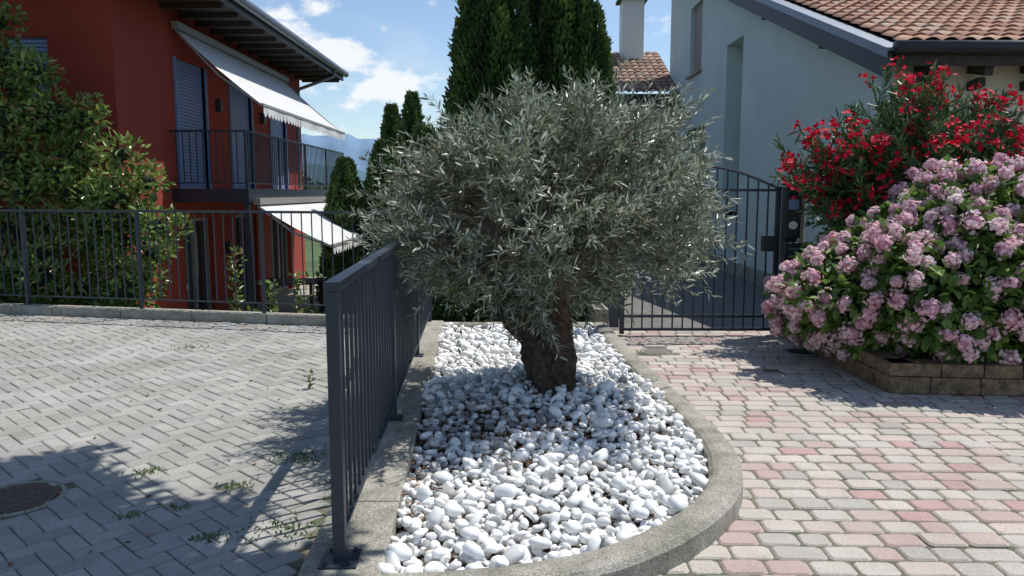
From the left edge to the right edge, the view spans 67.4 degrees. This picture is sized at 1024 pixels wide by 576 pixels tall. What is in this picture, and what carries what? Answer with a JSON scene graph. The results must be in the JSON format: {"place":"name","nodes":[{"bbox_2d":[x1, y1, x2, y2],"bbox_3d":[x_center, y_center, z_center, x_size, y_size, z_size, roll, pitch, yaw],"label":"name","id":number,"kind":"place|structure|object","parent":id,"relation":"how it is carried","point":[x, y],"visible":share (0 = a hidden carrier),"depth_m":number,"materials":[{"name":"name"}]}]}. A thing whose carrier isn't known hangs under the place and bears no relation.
{"place":"outdoors","nodes":[
{"label":"outdoors","id":0,"kind":"place"},
{"bbox_2d":[0,0,305,310],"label":"walls","id":1,"kind":"structure","parent":0,"point":[118,54],"depth_m":13.03,"materials":[{"name":"red paint"}]},
{"bbox_2d":[8,38,284,188],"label":"roller shutters","id":2,"kind":"object","parent":1,"relation":"on","point":[189,87],"visible":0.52,"depth_m":14.95,"materials":[{"name":"metal"}]},
{"bbox_2d":[21,0,339,79],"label":"soffit","id":3,"kind":"structure","parent":1,"relation":"attached to","point":[241,17],"depth_m":15.43,"materials":[{"name":"brown wood"}]},
{"bbox_2d":[160,2,338,81],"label":"rafter ends","id":4,"kind":"object","parent":3,"relation":"attached to","point":[298,67],"visible":0.96,"depth_m":16.27,"materials":[{"name":"brown wood"}]},
{"bbox_2d":[219,0,343,80],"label":"roof","id":5,"kind":"structure","parent":3,"relation":"on","point":[247,14],"depth_m":16.18,"materials":[{"name":"metal"}]},
{"bbox_2d":[233,0,348,187],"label":"gutter","id":6,"kind":"object","parent":5,"relation":"attached to","point":[257,11],"visible":0.94,"depth_m":17.67,"materials":[{"name":"grey metal"}]},
{"bbox_2d":[172,56,288,188],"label":"shutter guides","id":7,"kind":"object","parent":1,"relation":"attached to","point":[205,103],"visible":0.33,"depth_m":15.40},
{"bbox_2d":[184,215,285,309],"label":"glass doors","id":8,"kind":"structure","parent":1,"relation":"attached to","point":[201,262],"depth_m":15.61,"materials":[{"name":"glass"}]},
{"bbox_2d":[186,214,288,309],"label":"door frames","id":9,"kind":"structure","parent":1,"relation":"attached to","point":[194,277],"depth_m":15.80,"materials":[{"name":"white wood"}]},
{"bbox_2d":[215,99,265,253],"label":"wall lamps","id":10,"kind":"object","parent":1,"relation":"attached to","point":[219,108],"depth_m":16.32,"materials":[{"name":"metal"}]},
{"bbox_2d":[169,130,343,311],"bbox_3d":[-5.415,-1.379,17.892,1.370,3.898,8.050,0,7,0],"label":"balcony","id":11,"kind":"object","parent":1,"relation":"attached to","point":[247,195],"visible":0.88,"depth_m":14.12,"materials":[{"name":"grey metal"}]},
{"bbox_2d":[253,196,366,253],"bbox_3d":[-3.985,-1.521,17.245,1.430,1.040,6.500,0,7,0],"label":"awning","id":12,"kind":"object","parent":11,"relation":"attached to","point":[294,204],"visible":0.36,"depth_m":15.32,"materials":[{"name":"fabric"}]},
{"bbox_2d":[171,21,344,139],"bbox_3d":[-5.260,-4.337,17.119,1.580,1.660,6.850,0,7,0],"label":"awning","id":13,"kind":"object","parent":1,"relation":"attached to","point":[273,93],"visible":1,"depth_m":15.95,"materials":[{"name":"fabric"}]},
{"bbox_2d":[0,313,363,575],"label":"grey driveway paving","id":14,"kind":"structure","parent":0,"point":[240,363],"depth_m":4.99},
{"bbox_2d":[0,480,67,517],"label":"manhole cover","id":15,"kind":"object","parent":14,"relation":"on","point":[17,498],"visible":0.92,"depth_m":4.07,"materials":[{"name":"metal"}]},
{"bbox_2d":[6,314,325,565],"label":"fallen leaves","id":16,"kind":"object","parent":14,"relation":"on","point":[90,551],"visible":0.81,"depth_m":8.24,"materials":[{"name":"brown plant"}]},
{"bbox_2d":[112,343,330,544],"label":"paving weeds","id":17,"kind":"object","parent":14,"relation":"on","point":[232,485],"visible":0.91,"depth_m":3.90,"materials":[{"name":"green plant"}]},
{"bbox_2d":[302,359,354,387],"bbox_3d":[-1.468,0.705,6.398,0.520,0.219,0.222,-7,10,-43],"label":"tall weed","id":18,"kind":"object","parent":14,"relation":"on","point":[309,381],"visible":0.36,"depth_m":6.29,"materials":[{"name":"green plant"}]},
{"bbox_2d":[243,277,348,314],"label":"patio","id":19,"kind":"structure","parent":0,"point":[279,298],"depth_m":18.63,"materials":[{"name":"stone"}]},
{"bbox_2d":[254,278,324,313],"bbox_3d":[-4.900,0.201,16.855,1.400,0.740,1.000,0,7,0],"label":"garden table","id":20,"kind":"object","parent":19,"relation":"on","point":[289,281],"visible":0.54,"depth_m":16.60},
{"bbox_2d":[314,155,370,311],"bbox_3d":[-3.778,-1.158,17.412,1.493,3.678,1.562,0,7,0],"label":"cypress tree","id":21,"kind":"object","parent":19,"relation":"on","point":[344,174],"visible":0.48,"depth_m":17.03,"materials":[{"name":"green plant"}]},
{"bbox_2d":[373,103,400,180],"bbox_3d":[-3.175,-2.295,20.372,1.498,5.200,1.533,0,7,0],"label":"cypress tree","id":22,"kind":"object","parent":19,"relation":"on","point":[390,125],"visible":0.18,"depth_m":19.94,"materials":[{"name":"green plant"}]},
{"bbox_2d":[303,164,366,187],"bbox_3d":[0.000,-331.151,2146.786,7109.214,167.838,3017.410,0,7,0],"label":"hills","id":23,"kind":"structure","parent":0,"point":[361,174],"depth_m":2868.57,"materials":[{"name":"blue"}]},
{"bbox_2d":[301,134,377,170],"bbox_3d":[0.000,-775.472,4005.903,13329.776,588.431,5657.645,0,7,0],"label":"hills","id":24,"kind":"structure","parent":0,"point":[353,147],"depth_m":5483.34,"materials":[{"name":"blue"}]},
{"bbox_2d":[250,0,671,140],"label":"sky","id":25,"kind":"structure","parent":0,"point":[388,49],"materials":[{"name":"blue"}]},
{"bbox_2d":[305,234,695,276],"bbox_3d":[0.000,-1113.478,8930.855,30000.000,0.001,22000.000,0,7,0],"label":"ground","id":26,"kind":"structure","parent":0,"point":[317,248],"depth_m":34.74,"materials":[{"name":"green plant"}]},
{"bbox_2d":[0,0,193,307],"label":"magnolia tree","id":27,"kind":"object","parent":26,"relation":"on","point":[42,114],"visible":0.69,"depth_m":10.65,"materials":[{"name":"green plant"}]},
{"bbox_2d":[153,305,317,313],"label":"garden shrubs","id":28,"kind":"object","parent":26,"relation":"on","point":[249,309],"visible":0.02,"depth_m":10.02,"materials":[{"name":"green plant"}]},
{"bbox_2d":[226,245,312,312],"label":"shrubs","id":29,"kind":"object","parent":28,"relation":"on","point":[272,307],"visible":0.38,"depth_m":9.82,"materials":[{"name":"green plant"}]},
{"bbox_2d":[303,172,364,233],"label":"distant trees","id":30,"kind":"object","parent":26,"relation":"on","point":[317,187],"depth_m":60.26,"materials":[{"name":"green plant"}]},
{"bbox_2d":[356,138,404,280],"bbox_3d":[-2.873,-1.371,17.577,1.774,4.061,1.699,0,7,0],"label":"cypress tree","id":31,"kind":"object","parent":26,"relation":"on","point":[377,147],"visible":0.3,"depth_m":17.16,"materials":[{"name":"green plant"}]},
{"bbox_2d":[398,90,425,166],"bbox_3d":[-2.570,-2.359,19.865,1.536,5.454,1.560,0,7,0],"label":"cypress tree","id":32,"kind":"object","parent":26,"relation":"on","point":[413,115],"visible":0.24,"depth_m":19.44,"materials":[{"name":"green plant"}]},
{"bbox_2d":[392,122,439,315],"bbox_3d":[-1.849,-1.465,17.012,1.899,4.386,1.987,0,7,0],"label":"cypress tree","id":33,"kind":"object","parent":26,"relation":"on","point":[420,129],"visible":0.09,"depth_m":16.53,"materials":[{"name":"green plant"}]},
{"bbox_2d":[430,0,545,321],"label":"thuja tree","id":34,"kind":"object","parent":26,"relation":"on","point":[488,45],"visible":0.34,"depth_m":10.95,"materials":[{"name":"green plant"}]},
{"bbox_2d":[0,315,1023,575],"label":"driveway base","id":35,"kind":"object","parent":26,"relation":"on","point":[318,523],"visible":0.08,"depth_m":4.25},
{"bbox_2d":[0,303,361,327],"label":"driveway kerb","id":36,"kind":"structure","parent":35,"relation":"on","point":[277,318],"depth_m":9.67,"materials":[{"name":"concrete"}]},
{"bbox_2d":[0,209,404,312],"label":"boundary fence","id":37,"kind":"object","parent":36,"relation":"on","point":[25,261],"visible":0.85,"depth_m":9.68,"materials":[{"name":"metal"}]},
{"bbox_2d":[297,320,742,575],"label":"planter kerb","id":38,"kind":"structure","parent":35,"relation":"on","point":[707,518],"depth_m":3.59,"materials":[{"name":"concrete"}]},
{"bbox_2d":[318,239,431,569],"bbox_3d":[-0.816,0.186,5.856,0.150,1.139,5.871,0,7,-3],"label":"iron railing","id":39,"kind":"object","parent":38,"relation":"on","point":[385,336],"visible":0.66,"depth_m":3.69,"materials":[{"name":"metal"}]},
{"bbox_2d":[396,331,697,567],"bbox_3d":[0.155,0.785,5.893,2.010,0.176,5.820,0,7,0],"label":"soil bed","id":40,"kind":"object","parent":38,"relation":"in","point":[539,513],"visible":0.03,"depth_m":4.50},
{"bbox_2d":[377,322,708,573],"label":"white pebbles","id":41,"kind":"object","parent":40,"relation":"on","point":[581,508],"visible":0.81,"depth_m":4.28,"materials":[{"name":"stone"}]},
{"bbox_2d":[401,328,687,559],"bbox_3d":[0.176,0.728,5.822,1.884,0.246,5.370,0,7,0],"label":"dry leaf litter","id":42,"kind":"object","parent":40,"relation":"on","point":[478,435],"visible":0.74,"depth_m":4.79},
{"bbox_2d":[342,52,754,396],"bbox_3d":[0.156,-0.389,5.557,2.942,2.492,2.798,0,7,0],"label":"olive tree","id":43,"kind":"object","parent":40,"relation":"on","point":[557,264],"visible":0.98,"depth_m":5.09,"materials":[{"name":"green plant"}]},
{"bbox_2d":[609,201,619,326],"bbox_3d":[1.140,-0.340,8.524,0.100,1.560,0.100,0,7,0],"label":"gate post","id":44,"kind":"object","parent":38,"relation":"on","point":[613,316],"visible":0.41,"depth_m":8.55,"materials":[{"name":"metal"}]},
{"bbox_2d":[619,165,781,333],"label":"iron gate","id":45,"kind":"structure","parent":44,"relation":"attached to","point":[770,242],"depth_m":8.54,"materials":[{"name":"metal"}]},
{"bbox_2d":[431,280,606,321],"bbox_3d":[-0.009,0.241,9.686,2.464,0.859,0.856,0,7,0],"label":"hedge","id":46,"kind":"object","parent":26,"relation":"on","point":[455,315],"visible":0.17,"depth_m":9.49,"materials":[{"name":"green plant"}]},
{"bbox_2d":[518,0,627,262],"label":"thuja tree","id":47,"kind":"object","parent":26,"relation":"on","point":[553,21],"visible":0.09,"depth_m":11.23,"materials":[{"name":"green plant"}]},
{"bbox_2d":[608,251,823,329],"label":"garden path","id":48,"kind":"structure","parent":0,"point":[718,301],"depth_m":13.31,"materials":[{"name":"grey concrete"}]},
{"bbox_2d":[575,301,608,324],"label":"wall","id":49,"kind":"structure","parent":48,"relation":"on","point":[595,319],"depth_m":8.92,"materials":[{"name":"concrete"}]},
{"bbox_2d":[558,0,634,308],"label":"thuja tree","id":50,"kind":"object","parent":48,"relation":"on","point":[594,41],"visible":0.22,"depth_m":11.14,"materials":[{"name":"green plant"}]},
{"bbox_2d":[621,103,673,250],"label":"walls","id":51,"kind":"structure","parent":48,"relation":"on","point":[670,105],"depth_m":24.49,"materials":[{"name":"white paint"}]},
{"bbox_2d":[611,51,678,92],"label":"roof tiles","id":52,"kind":"object","parent":51,"relation":"on","point":[651,65],"visible":0.26,"depth_m":25.52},
{"bbox_2d":[619,0,644,58],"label":"chimney","id":53,"kind":"object","parent":52,"relation":"on","point":[631,30],"visible":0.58,"depth_m":26.90,"materials":[{"name":"white paint"}]},
{"bbox_2d":[615,0,647,5],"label":"chimney cap","id":54,"kind":"object","parent":53,"relation":"on","point":[618,2],"visible":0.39,"depth_m":27.16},
{"bbox_2d":[616,94,677,102],"bbox_3d":[2.275,-5.918,24.127,5.750,0.240,0.650,0,7,0],"label":"eave","id":55,"kind":"object","parent":51,"relation":"attached to","point":[636,97],"visible":0.21,"depth_m":23.80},
{"bbox_2d":[699,253,836,307],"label":"plinth","id":56,"kind":"structure","parent":48,"relation":"on","point":[729,268],"depth_m":17.21,"materials":[{"name":"concrete"}]},
{"bbox_2d":[669,0,895,286],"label":"gable wall","id":57,"kind":"structure","parent":48,"relation":"on","point":[789,78],"depth_m":16.47,"materials":[{"name":"white paint"}]},
{"bbox_2d":[685,69,701,79],"bbox_3d":[5.300,-6.067,21.816,0.400,0.069,1.600,0,7,0],"label":"window sill","id":58,"kind":"structure","parent":57,"relation":"attached to","point":[693,74],"depth_m":21.70,"materials":[{"name":"stone"}]},
{"bbox_2d":[694,4,702,70],"bbox_3d":[5.330,-7.025,21.696,0.030,1.870,1.360,0,7,0],"label":"shutter","id":59,"kind":"object","parent":57,"relation":"attached to","point":[698,36],"visible":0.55,"depth_m":21.89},
{"bbox_2d":[698,128,705,246],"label":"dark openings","id":60,"kind":"object","parent":57,"relation":"attached to","point":[702,145],"depth_m":22.98,"materials":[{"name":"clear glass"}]},
{"bbox_2d":[722,46,742,215],"bbox_3d":[5.500,-3.783,18.171,0.600,4.400,2.000,0,7,0],"label":"niche","id":61,"kind":"object","parent":57,"relation":"attached to","point":[739,110],"visible":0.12,"depth_m":18.77,"materials":[{"name":"white paint"}]},
{"bbox_2d":[727,0,892,77],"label":"rake fascia","id":62,"kind":"structure","parent":57,"relation":"attached to","point":[872,61],"depth_m":11.96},
{"bbox_2d":[761,17,1023,115],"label":"eave brackets","id":63,"kind":"object","parent":57,"relation":"attached to","point":[978,70],"visible":0.32,"depth_m":10.16,"materials":[{"name":"brown wood"}]},
{"bbox_2d":[892,40,1023,53],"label":"gutter","id":64,"kind":"object","parent":63,"relation":"attached to","point":[958,46],"visible":1,"depth_m":9.75,"materials":[{"name":"metal"}]},
{"bbox_2d":[894,54,1023,65],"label":"eave fascia","id":65,"kind":"structure","parent":63,"relation":"attached to","point":[969,59],"depth_m":9.91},
{"bbox_2d":[786,0,1020,57],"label":"roof deck","id":66,"kind":"structure","parent":57,"relation":"on","point":[849,23],"depth_m":12.09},
{"bbox_2d":[755,0,893,56],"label":"rake flashing","id":67,"kind":"object","parent":66,"relation":"attached to","point":[879,45],"visible":0.9,"depth_m":11.54,"materials":[{"name":"grey metal"}]},
{"bbox_2d":[795,0,1023,39],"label":"roof tiles","id":68,"kind":"object","parent":66,"relation":"attached to","point":[948,19],"visible":1,"depth_m":11.61,"materials":[{"name":"ceramic"}]},
{"bbox_2d":[894,66,1023,247],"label":"front wall","id":69,"kind":"structure","parent":48,"relation":"on","point":[1001,78],"depth_m":10.43,"materials":[{"name":"beige paint"}]},
{"bbox_2d":[614,331,1023,575],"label":"pink driveway paving","id":70,"kind":"structure","parent":0,"point":[989,493],"depth_m":4.54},
{"bbox_2d":[637,348,673,355],"bbox_3d":[1.450,0.655,7.761,0.367,0.035,0.368,0,7,0],"label":"manhole cover","id":71,"kind":"object","parent":70,"relation":"on","point":[655,351],"visible":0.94,"depth_m":7.75,"materials":[{"name":"concrete"}]},
{"bbox_2d":[776,186,801,336],"bbox_3d":[3.060,-0.277,8.501,0.170,1.680,0.200,0,7,0],"label":"gate post","id":72,"kind":"object","parent":70,"relation":"on","point":[790,222],"visible":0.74,"depth_m":8.37,"materials":[{"name":"metal"}]},
{"bbox_2d":[780,242,806,264],"bbox_3d":[3.080,-0.367,8.335,0.300,0.260,0.128,0,7,0],"label":"letter box","id":73,"kind":"object","parent":72,"relation":"attached to","point":[788,248],"visible":0.4,"depth_m":8.28,"materials":[{"name":"metal"}]},
{"bbox_2d":[783,348,816,355],"bbox_3d":[2.920,0.655,7.761,0.367,0.035,0.368,0,7,0],"label":"manhole cover","id":74,"kind":"object","parent":70,"relation":"on","point":[799,351],"visible":0.63,"depth_m":7.71,"materials":[{"name":"metal"}]},
{"bbox_2d":[797,156,807,241],"bbox_3d":[3.280,-0.490,8.757,0.104,2.000,0.104,0,7,0],"label":"cable pipe","id":75,"kind":"object","parent":70,"relation":"on","point":[802,230],"visible":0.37,"depth_m":8.68,"materials":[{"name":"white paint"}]},
{"bbox_2d":[782,316,1023,395],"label":"stone planter","id":76,"kind":"object","parent":70,"relation":"on","point":[889,372],"visible":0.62,"depth_m":6.11,"materials":[{"name":"stone"}]},
{"bbox_2d":[761,153,1023,364],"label":"hydrangea bush","id":77,"kind":"object","parent":76,"relation":"in","point":[918,266],"visible":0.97,"depth_m":6.37,"materials":[{"name":"pink plant"}]},
{"bbox_2d":[768,55,1023,244],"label":"oleander bush","id":78,"kind":"object","parent":76,"relation":"on","point":[878,164],"visible":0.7,"depth_m":7.72,"materials":[{"name":"red plant"}]}
]}

